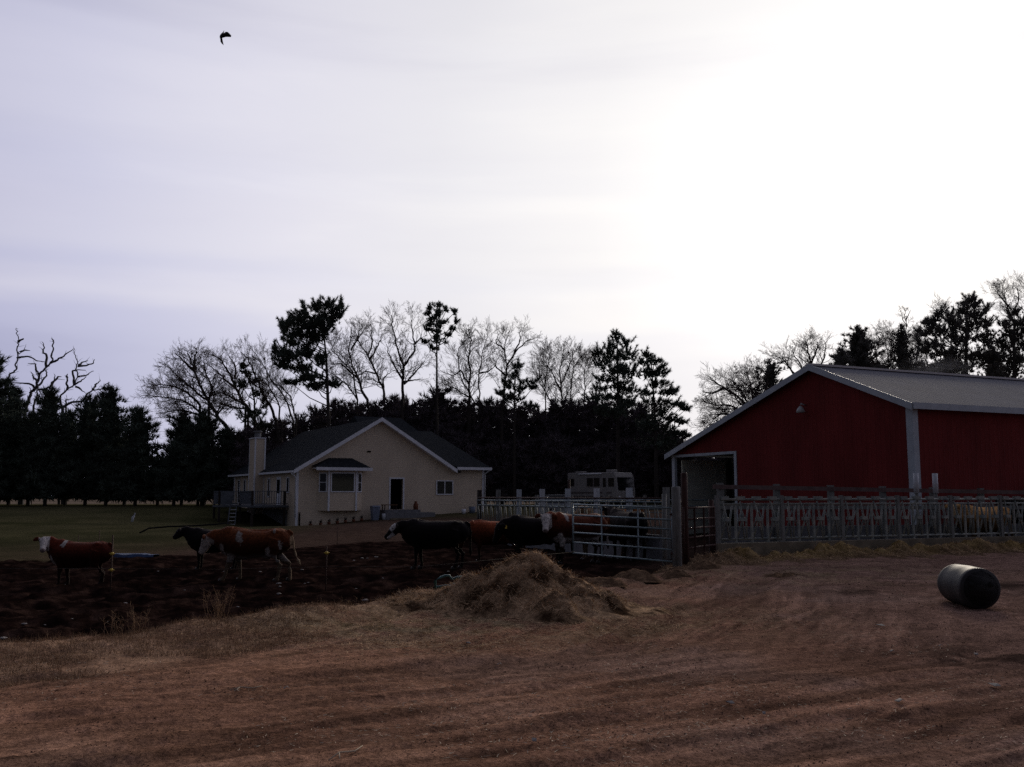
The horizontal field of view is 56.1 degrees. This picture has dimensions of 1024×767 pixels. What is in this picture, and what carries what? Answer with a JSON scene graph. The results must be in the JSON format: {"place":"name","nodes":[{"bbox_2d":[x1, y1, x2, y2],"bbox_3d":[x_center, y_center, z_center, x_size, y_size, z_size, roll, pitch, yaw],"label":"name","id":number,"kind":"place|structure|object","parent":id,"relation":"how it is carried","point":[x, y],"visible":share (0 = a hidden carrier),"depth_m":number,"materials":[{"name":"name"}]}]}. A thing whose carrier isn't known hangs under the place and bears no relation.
{"place":"outdoors","nodes":[
{"label":"outdoors","id":0,"kind":"place"},
{"bbox_2d":[0,579,588,690],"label":"grass verge","id":1,"kind":"object","parent":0,"point":[101,663],"depth_m":10.96,"materials":[{"name":"brown plant"}]},
{"bbox_2d":[200,584,235,618],"bbox_3d":[-3.922,2.948,12.786,0.522,0.554,0.460,0,-7,0],"label":"weed clump","id":2,"kind":"object","parent":1,"relation":"on","point":[220,604],"visible":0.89,"depth_m":12.75,"materials":[{"name":"beige plant"}]},
{"bbox_2d":[0,498,661,503],"bbox_3d":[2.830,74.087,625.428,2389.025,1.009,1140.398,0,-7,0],"label":"field","id":3,"kind":"structure","parent":0,"point":[37,501],"depth_m":112.81,"materials":[{"name":"green plant"}]},
{"bbox_2d":[0,502,681,560],"bbox_3d":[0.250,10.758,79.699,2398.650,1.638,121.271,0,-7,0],"label":"lawn","id":4,"kind":"structure","parent":0,"point":[22,527],"depth_m":56.03,"materials":[{"name":"green plant"}]},
{"bbox_2d":[0,386,32,504],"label":"evergreen tree","id":5,"kind":"object","parent":4,"relation":"on","point":[25,410],"visible":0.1,"depth_m":84.54,"materials":[{"name":"green plant"}]},
{"bbox_2d":[0,411,42,504],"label":"evergreen tree","id":6,"kind":"object","parent":4,"relation":"on","point":[13,489],"visible":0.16,"depth_m":82.33,"materials":[{"name":"green plant"}]},
{"bbox_2d":[0,351,52,499],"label":"evergreen tree","id":7,"kind":"object","parent":4,"relation":"on","point":[6,420],"visible":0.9,"depth_m":81.10,"materials":[{"name":"green plant"}]},
{"bbox_2d":[1,329,72,504],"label":"dead tree","id":8,"kind":"object","parent":4,"relation":"on","point":[36,386],"visible":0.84,"depth_m":88.73,"materials":[{"name":"brown wood"}]},
{"bbox_2d":[9,383,88,505],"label":"evergreen tree","id":9,"kind":"object","parent":4,"relation":"on","point":[45,460],"visible":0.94,"depth_m":81.28,"materials":[{"name":"green plant"}]},
{"bbox_2d":[55,407,79,504],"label":"evergreen tree","id":10,"kind":"object","parent":4,"relation":"on","point":[72,420],"visible":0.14,"depth_m":85.37,"materials":[{"name":"green plant"}]},
{"bbox_2d":[45,392,103,504],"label":"evergreen tree","id":11,"kind":"object","parent":4,"relation":"on","point":[88,401],"visible":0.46,"depth_m":83.55,"materials":[{"name":"green plant"}]},
{"bbox_2d":[57,347,109,504],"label":"dead tree","id":12,"kind":"object","parent":4,"relation":"on","point":[66,404],"visible":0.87,"depth_m":89.14,"materials":[{"name":"brown wood"}]},
{"bbox_2d":[59,383,134,504],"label":"evergreen tree","id":13,"kind":"object","parent":4,"relation":"on","point":[105,430],"visible":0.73,"depth_m":82.39,"materials":[{"name":"green plant"}]},
{"bbox_2d":[92,404,174,505],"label":"evergreen tree","id":14,"kind":"object","parent":4,"relation":"on","point":[137,458],"visible":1,"depth_m":81.02,"materials":[{"name":"green plant"}]},
{"bbox_2d":[124,410,203,504],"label":"evergreen tree","id":15,"kind":"object","parent":4,"relation":"on","point":[178,431],"visible":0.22,"depth_m":83.66,"materials":[{"name":"green plant"}]},
{"bbox_2d":[143,439,194,505],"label":"evergreen tree","id":16,"kind":"object","parent":4,"relation":"on","point":[173,491],"visible":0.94,"depth_m":80.73,"materials":[{"name":"green plant"}]},
{"bbox_2d":[130,336,242,504],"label":"bare tree","id":17,"kind":"object","parent":4,"relation":"on","point":[177,380],"visible":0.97,"depth_m":84.46,"materials":[{"name":"grey plant"}]},
{"bbox_2d":[172,406,232,504],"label":"evergreen tree","id":18,"kind":"object","parent":4,"relation":"on","point":[202,445],"visible":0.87,"depth_m":81.95,"materials":[{"name":"green plant"}]},
{"bbox_2d":[204,424,242,500],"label":"evergreen tree","id":19,"kind":"object","parent":4,"relation":"on","point":[229,438],"visible":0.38,"depth_m":83.04,"materials":[{"name":"green plant"}]},
{"bbox_2d":[195,338,260,442],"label":"bare tree","id":20,"kind":"object","parent":4,"relation":"on","point":[231,374],"visible":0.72,"depth_m":86.54,"materials":[{"name":"brown plant"}]},
{"bbox_2d":[211,427,269,485],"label":"evergreen tree","id":21,"kind":"object","parent":4,"relation":"on","point":[238,433],"visible":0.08,"depth_m":83.44,"materials":[{"name":"green plant"}]},
{"bbox_2d":[225,426,273,493],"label":"evergreen tree","id":22,"kind":"object","parent":4,"relation":"on","point":[243,447],"visible":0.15,"depth_m":81.17,"materials":[{"name":"green plant"}]},
{"bbox_2d":[212,491,288,526],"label":"deck","id":23,"kind":"structure","parent":4,"relation":"on","point":[226,498],"depth_m":66.54,"materials":[{"name":"grey wood"}]},
{"bbox_2d":[232,359,277,431],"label":"pine tree","id":24,"kind":"object","parent":4,"relation":"on","point":[256,412],"visible":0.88,"depth_m":83.71,"materials":[{"name":"green plant"}]},
{"bbox_2d":[224,331,305,446],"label":"bare tree","id":25,"kind":"object","parent":4,"relation":"on","point":[262,383],"visible":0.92,"depth_m":83.08,"materials":[{"name":"brown plant"}]},
{"bbox_2d":[279,410,316,444],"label":"evergreen tree","id":26,"kind":"object","parent":4,"relation":"on","point":[301,427],"visible":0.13,"depth_m":86.69,"materials":[{"name":"green plant"}]},
{"bbox_2d":[268,293,349,426],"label":"pine tree","id":27,"kind":"object","parent":4,"relation":"on","point":[292,327],"visible":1,"depth_m":80.55,"materials":[{"name":"green plant"}]},
{"bbox_2d":[305,402,331,427],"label":"evergreen tree","id":28,"kind":"object","parent":4,"relation":"on","point":[315,412],"visible":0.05,"depth_m":88.90,"materials":[{"name":"green plant"}]},
{"bbox_2d":[304,397,355,429],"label":"evergreen tree","id":29,"kind":"object","parent":4,"relation":"on","point":[339,411],"visible":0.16,"depth_m":86.22,"materials":[{"name":"green plant"}]},
{"bbox_2d":[321,316,378,416],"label":"bare tree","id":30,"kind":"object","parent":4,"relation":"on","point":[350,372],"visible":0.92,"depth_m":85.24,"materials":[{"name":"brown plant"}]},
{"bbox_2d":[228,416,491,525],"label":"house","id":31,"kind":"structure","parent":4,"relation":"on","point":[356,467],"depth_m":68.53,"materials":[{"name":"beige paint"}]},
{"bbox_2d":[312,458,372,510],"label":"bay window","id":32,"kind":"structure","parent":31,"relation":"in","point":[339,487],"depth_m":65.57,"materials":[{"name":"beige"}]},
{"bbox_2d":[436,480,452,494],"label":"window","id":33,"kind":"structure","parent":31,"relation":"in","point":[443,487],"depth_m":70.03,"materials":[{"name":"glass"}]},
{"bbox_2d":[347,398,387,416],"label":"evergreen tree","id":34,"kind":"object","parent":4,"relation":"on","point":[374,408],"visible":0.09,"depth_m":85.96,"materials":[{"name":"green plant"}]},
{"bbox_2d":[340,309,397,413],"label":"bare tree","id":35,"kind":"object","parent":4,"relation":"on","point":[381,382],"visible":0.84,"depth_m":87.83,"materials":[{"name":"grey plant"}]},
{"bbox_2d":[381,392,400,417],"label":"evergreen tree","id":36,"kind":"object","parent":4,"relation":"on","point":[390,404],"visible":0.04,"depth_m":88.34,"materials":[{"name":"green plant"}]},
{"bbox_2d":[376,393,433,431],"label":"evergreen tree","id":37,"kind":"object","parent":4,"relation":"on","point":[409,410],"visible":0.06,"depth_m":85.55,"materials":[{"name":"green plant"}]},
{"bbox_2d":[370,300,441,419],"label":"bare tree","id":38,"kind":"object","parent":4,"relation":"on","point":[402,372],"visible":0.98,"depth_m":84.93,"materials":[{"name":"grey plant"}]},
{"bbox_2d":[407,382,466,445],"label":"evergreen tree","id":39,"kind":"object","parent":4,"relation":"on","point":[444,418],"visible":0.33,"depth_m":85.02,"materials":[{"name":"green plant"}]},
{"bbox_2d":[420,300,460,434],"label":"pine tree","id":40,"kind":"object","parent":4,"relation":"on","point":[436,330],"visible":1,"depth_m":83.28,"materials":[{"name":"green plant"}]},
{"bbox_2d":[446,397,476,438],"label":"evergreen tree","id":41,"kind":"object","parent":4,"relation":"on","point":[458,407],"visible":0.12,"depth_m":87.25,"materials":[{"name":"green plant"}]},
{"bbox_2d":[431,314,499,445],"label":"bare tree","id":42,"kind":"object","parent":4,"relation":"on","point":[466,335],"visible":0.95,"depth_m":86.29,"materials":[{"name":"grey plant"}]},
{"bbox_2d":[451,394,512,503],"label":"evergreen tree","id":43,"kind":"object","parent":4,"relation":"on","point":[488,420],"visible":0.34,"depth_m":86.80,"materials":[{"name":"green plant"}]},
{"bbox_2d":[475,398,512,504],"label":"evergreen tree","id":44,"kind":"object","parent":4,"relation":"on","point":[506,409],"visible":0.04,"depth_m":89.20,"materials":[{"name":"green plant"}]},
{"bbox_2d":[480,316,544,504],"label":"bare tree","id":45,"kind":"object","parent":4,"relation":"on","point":[506,367],"visible":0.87,"depth_m":84.61,"materials":[{"name":"grey plant"}]},
{"bbox_2d":[487,400,543,502],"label":"evergreen tree","id":46,"kind":"object","parent":4,"relation":"on","point":[523,428],"visible":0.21,"depth_m":86.36,"materials":[{"name":"green plant"}]},
{"bbox_2d":[492,357,540,504],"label":"pine tree","id":47,"kind":"object","parent":4,"relation":"on","point":[510,397],"visible":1,"depth_m":81.17,"materials":[{"name":"green plant"}]},
{"bbox_2d":[527,396,581,461],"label":"evergreen tree","id":48,"kind":"object","parent":4,"relation":"on","point":[553,419],"visible":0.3,"depth_m":85.98,"materials":[{"name":"green plant"}]},
{"bbox_2d":[524,335,601,502],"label":"bare tree","id":49,"kind":"object","parent":4,"relation":"on","point":[545,373],"visible":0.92,"depth_m":87.28,"materials":[{"name":"grey plant"}]},
{"bbox_2d":[561,397,615,502],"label":"evergreen tree","id":50,"kind":"object","parent":4,"relation":"on","point":[587,418],"visible":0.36,"depth_m":85.47,"materials":[{"name":"green plant"}]},
{"bbox_2d":[568,469,634,504],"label":"motorhome","id":51,"kind":"object","parent":4,"relation":"on","point":[612,483],"visible":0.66,"depth_m":76.07,"materials":[{"name":"white metal"}]},
{"bbox_2d":[581,328,643,503],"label":"pine tree","id":52,"kind":"object","parent":4,"relation":"on","point":[620,368],"visible":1,"depth_m":79.08,"materials":[{"name":"green plant"}]},
{"bbox_2d":[594,399,641,459],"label":"evergreen tree","id":53,"kind":"object","parent":4,"relation":"on","point":[627,423],"visible":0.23,"depth_m":85.29,"materials":[{"name":"green plant"}]},
{"bbox_2d":[600,440,635,502],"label":"evergreen tree","id":54,"kind":"object","parent":4,"relation":"on","point":[613,447],"visible":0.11,"depth_m":83.37,"materials":[{"name":"green plant"}]},
{"bbox_2d":[606,436,653,500],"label":"evergreen tree","id":55,"kind":"object","parent":4,"relation":"on","point":[633,453],"visible":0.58,"depth_m":81.67,"materials":[{"name":"green plant"}]},
{"bbox_2d":[626,398,663,500],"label":"evergreen tree","id":56,"kind":"object","parent":4,"relation":"on","point":[642,407],"visible":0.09,"depth_m":87.55,"materials":[{"name":"green plant"}]},
{"bbox_2d":[638,434,669,500],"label":"evergreen tree","id":57,"kind":"object","parent":4,"relation":"on","point":[652,468],"visible":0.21,"depth_m":83.05,"materials":[{"name":"green plant"}]},
{"bbox_2d":[633,346,693,504],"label":"pine tree","id":58,"kind":"object","parent":4,"relation":"on","point":[650,422],"visible":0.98,"depth_m":76.97,"materials":[{"name":"green plant"}]},
{"bbox_2d":[643,429,686,502],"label":"evergreen tree","id":59,"kind":"object","parent":4,"relation":"on","point":[664,478],"visible":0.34,"depth_m":82.15,"materials":[{"name":"green plant"}]},
{"bbox_2d":[688,354,774,430],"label":"bare tree","id":60,"kind":"object","parent":4,"relation":"on","point":[750,394],"visible":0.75,"depth_m":80.05,"materials":[{"name":"grey plant"}]},
{"bbox_2d":[730,357,791,405],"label":"evergreen tree","id":61,"kind":"object","parent":4,"relation":"on","point":[771,372],"visible":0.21,"depth_m":80.27,"materials":[{"name":"green plant"}]},
{"bbox_2d":[758,325,839,373],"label":"bare tree","id":62,"kind":"object","parent":4,"relation":"on","point":[810,359],"visible":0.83,"depth_m":85.01,"materials":[{"name":"brown plant"}]},
{"bbox_2d":[831,345,853,365],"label":"evergreen tree","id":63,"kind":"object","parent":4,"relation":"on","point":[841,355],"visible":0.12,"depth_m":80.53,"materials":[{"name":"green plant"}]},
{"bbox_2d":[829,324,887,368],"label":"evergreen tree","id":64,"kind":"object","parent":4,"relation":"on","point":[860,346],"visible":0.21,"depth_m":82.27,"materials":[{"name":"green plant"}]},
{"bbox_2d":[849,318,922,368],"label":"bare tree","id":65,"kind":"object","parent":4,"relation":"on","point":[886,332],"visible":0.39,"depth_m":87.12,"materials":[{"name":"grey plant"}]},
{"bbox_2d":[881,322,923,370],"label":"evergreen tree","id":66,"kind":"object","parent":4,"relation":"on","point":[900,345],"visible":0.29,"depth_m":84.74,"materials":[{"name":"green plant"}]},
{"bbox_2d":[875,289,963,367],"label":"bare tree","id":67,"kind":"object","parent":4,"relation":"on","point":[937,306],"visible":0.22,"depth_m":88.84,"materials":[{"name":"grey plant"}]},
{"bbox_2d":[912,290,1003,374],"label":"pine tree","id":68,"kind":"object","parent":4,"relation":"on","point":[933,328],"visible":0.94,"depth_m":80.64,"materials":[{"name":"green plant"}]},
{"bbox_2d":[978,270,1023,349],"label":"bare tree","id":69,"kind":"object","parent":4,"relation":"on","point":[1002,290],"visible":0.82,"depth_m":93.38,"materials":[{"name":"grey plant"}]},
{"bbox_2d":[981,304,1023,378],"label":"pine tree","id":70,"kind":"object","parent":4,"relation":"on","point":[1014,357],"visible":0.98,"depth_m":78.86,"materials":[{"name":"green plant"}]},
{"bbox_2d":[0,525,708,641],"bbox_3d":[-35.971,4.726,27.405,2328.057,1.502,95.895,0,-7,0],"label":"mud lot","id":71,"kind":"structure","parent":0,"point":[35,600],"depth_m":23.49,"materials":[{"name":"brown soil"}]},
{"bbox_2d":[33,536,113,584],"bbox_3d":[-10.607,4.331,23.225,1.942,1.248,0.618,1,-7,-5],"label":"cow","id":72,"kind":"object","parent":71,"relation":"on","point":[62,553],"visible":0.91,"depth_m":23.09},
{"bbox_2d":[173,526,236,569],"bbox_3d":[-8.812,4.796,27.929,2.132,1.276,0.569,0,-7,-1],"label":"cow","id":73,"kind":"object","parent":71,"relation":"on","point":[192,536],"visible":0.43,"depth_m":27.80},
{"bbox_2d":[198,526,299,580],"bbox_3d":[-6.627,4.320,24.254,2.588,1.406,0.613,0,-7,-2],"label":"cow","id":74,"kind":"object","parent":71,"relation":"on","point":[237,544],"visible":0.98,"depth_m":24.10},
{"bbox_2d":[384,518,471,570],"bbox_3d":[-2.380,4.560,27.255,2.496,1.457,0.711,0,-7,0],"label":"cow","id":75,"kind":"object","parent":71,"relation":"on","point":[418,535],"visible":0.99,"depth_m":27.06},
{"bbox_2d":[456,519,525,561],"bbox_3d":[-0.709,5.195,31.607,2.313,1.424,0.664,0,-7,-3],"label":"cow","id":76,"kind":"object","parent":71,"relation":"on","point":[482,532],"visible":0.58,"depth_m":31.39},
{"bbox_2d":[492,515,571,561],"bbox_3d":[0.651,4.896,29.913,2.567,1.610,0.766,1,-7,-9],"label":"cow","id":77,"kind":"object","parent":71,"relation":"on","point":[519,531],"visible":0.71,"depth_m":29.65},
{"bbox_2d":[535,511,608,563],"bbox_3d":[1.906,4.823,30.007,2.563,1.669,0.786,3,-8,-27],"label":"cow","id":78,"kind":"object","parent":71,"relation":"on","point":[557,527],"visible":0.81,"depth_m":29.74},
{"bbox_2d":[477,487,670,559],"bbox_3d":[1.608,5.535,38.075,0.360,2.700,16.528,3,-7,-23],"label":"pen fence","id":79,"kind":"object","parent":71,"relation":"on","point":[653,543],"visible":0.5,"depth_m":35.04,"materials":[{"name":"grey metal"}]},
{"bbox_2d":[580,518,626,559],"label":"cow","id":80,"kind":"object","parent":71,"relation":"on","point":[585,548],"visible":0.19,"depth_m":32.03},
{"bbox_2d":[600,506,648,561],"bbox_3d":[3.695,4.944,31.755,0.779,1.793,2.988,2,-7,-20],"label":"cow","id":81,"kind":"object","parent":71,"relation":"on","point":[612,511],"visible":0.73,"depth_m":31.10},
{"bbox_2d":[535,495,725,527],"bbox_3d":[5.290,6.249,44.554,9.264,2.150,0.187,-3,-7,26],"label":"rail fence","id":82,"kind":"object","parent":71,"relation":"on","point":[537,503],"visible":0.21,"depth_m":44.16,"materials":[{"name":"grey metal"}]},
{"bbox_2d":[662,494,666,566],"bbox_3d":[3.960,3.899,24.916,0.147,2.051,0.129,0,-7,0],"label":"fence post","id":83,"kind":"object","parent":71,"relation":"on","point":[664,525],"visible":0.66,"depth_m":24.88,"materials":[{"name":"grey metal"}]},
{"bbox_2d":[708,500,713,553],"bbox_3d":[5.380,4.084,25.851,0.137,1.900,0.139,0,-7,0],"label":"gate post","id":84,"kind":"object","parent":71,"relation":"on","point":[711,529],"visible":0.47,"depth_m":25.83,"materials":[{"name":"grey metal"}]},
{"bbox_2d":[652,538,1023,573],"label":"hay","id":85,"kind":"object","parent":71,"relation":"on","point":[905,547],"visible":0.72,"depth_m":26.70},
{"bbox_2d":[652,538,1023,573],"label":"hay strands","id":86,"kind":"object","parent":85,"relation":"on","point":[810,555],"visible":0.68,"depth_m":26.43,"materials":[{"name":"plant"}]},
{"bbox_2d":[664,363,1023,533],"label":"barn","id":87,"kind":"structure","parent":71,"relation":"on","point":[817,425],"depth_m":36.14,"materials":[{"name":"red metal"}]},
{"bbox_2d":[709,483,1023,552],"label":"fence","id":88,"kind":"object","parent":71,"relation":"on","point":[777,488],"visible":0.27,"depth_m":30.72,"materials":[{"name":"grey metal"}]},
{"bbox_2d":[716,536,1023,555],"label":"feed wall","id":89,"kind":"structure","parent":71,"relation":"on","point":[765,548],"depth_m":27.89,"materials":[{"name":"concrete"}]},
{"bbox_2d":[714,495,1023,542],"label":"feed fence","id":90,"kind":"object","parent":89,"relation":"on","point":[839,520],"visible":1,"depth_m":28.26,"materials":[{"name":"grey metal"}]},
{"bbox_2d":[932,473,938,537],"bbox_3d":[13.207,4.197,29.827,0.159,2.800,0.159,0,-7,0],"label":"sleeved post","id":91,"kind":"object","parent":71,"relation":"on","point":[935,483],"visible":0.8,"depth_m":29.87,"materials":[{"name":"grey metal"}]},
{"bbox_2d":[945,504,1013,536],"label":"cow","id":92,"kind":"object","parent":71,"relation":"on","point":[995,528],"visible":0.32,"depth_m":31.39},
{"bbox_2d":[0,552,1023,766],"bbox_3d":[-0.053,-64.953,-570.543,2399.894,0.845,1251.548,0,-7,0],"label":"dirt yard","id":93,"kind":"structure","parent":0,"point":[775,657],"depth_m":8.30,"materials":[{"name":"brown soil"}]},
{"bbox_2d":[0,562,1023,766],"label":"soil clods","id":94,"kind":"object","parent":93,"relation":"on","point":[594,671],"visible":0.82,"depth_m":8.36,"materials":[{"name":"brown soil"}]},
{"bbox_2d":[366,547,670,624],"bbox_3d":[0.252,3.209,14.815,5.049,1.388,3.975,0,-7,0],"label":"straw mound","id":95,"kind":"object","parent":93,"relation":"on","point":[534,586],"visible":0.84,"depth_m":14.16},
{"bbox_2d":[131,589,917,676],"bbox_3d":[1.372,3.122,12.447,9.277,0.320,10.461,-5,-8,35],"label":"straw scatter","id":96,"kind":"object","parent":93,"relation":"on","point":[418,634],"visible":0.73,"depth_m":12.15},
{"bbox_2d":[583,576,628,586],"bbox_3d":[1.677,3.761,18.287,1.000,0.165,0.800,0,-7,0],"label":"straw lump","id":97,"kind":"object","parent":93,"relation":"on","point":[606,581],"visible":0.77,"depth_m":18.06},
{"bbox_2d":[612,569,662,581],"bbox_3d":[2.527,3.949,19.876,1.100,0.248,0.880,0,-7,0],"label":"straw lump","id":98,"kind":"object","parent":93,"relation":"on","point":[640,575],"visible":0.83,"depth_m":19.65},
{"bbox_2d":[670,486,681,566],"bbox_3d":[4.023,3.642,23.494,0.230,2.230,0.246,6,-9,-44],"label":"gate post","id":99,"kind":"object","parent":93,"relation":"on","point":[676,552],"visible":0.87,"depth_m":23.42,"materials":[{"name":"grey metal"}]},
{"bbox_2d":[572,504,672,562],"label":"farm gate","id":100,"kind":"structure","parent":99,"relation":"attached to","point":[601,534],"depth_m":24.71,"materials":[{"name":"silver metal"}]},
{"bbox_2d":[660,569,691,578],"bbox_3d":[3.514,4.086,20.564,0.760,0.222,0.608,0,-7,0],"label":"straw lump","id":101,"kind":"object","parent":93,"relation":"on","point":[674,573],"visible":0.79,"depth_m":20.44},
{"bbox_2d":[681,472,688,564],"bbox_3d":[4.300,3.508,23.854,0.166,2.580,0.169,0,-7,0],"label":"gate post","id":102,"kind":"object","parent":93,"relation":"on","point":[684,494],"visible":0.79,"depth_m":23.83,"materials":[{"name":"brown metal"}]},
{"bbox_2d":[682,506,715,560],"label":"farm gate","id":103,"kind":"structure","parent":102,"relation":"attached to","point":[694,518],"depth_m":24.69,"materials":[{"name":"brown metal"}]},
{"bbox_2d":[685,561,721,570],"bbox_3d":[4.531,4.301,22.654,1.000,0.223,0.800,0,-7,0],"label":"straw lump","id":104,"kind":"object","parent":93,"relation":"on","point":[705,565],"visible":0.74,"depth_m":22.48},
{"bbox_2d":[937,564,1000,608],"bbox_3d":[7.143,3.169,15.033,0.630,0.630,0.965,0,-7,3],"label":"plastic drum","id":105,"kind":"object","parent":93,"relation":"on","point":[972,586],"visible":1,"depth_m":14.60,"materials":[{"name":"plastic"}]},
{"bbox_2d":[0,0,1023,455],"label":"sky","id":106,"kind":"structure","parent":0,"point":[709,182],"materials":[{"name":"white"}]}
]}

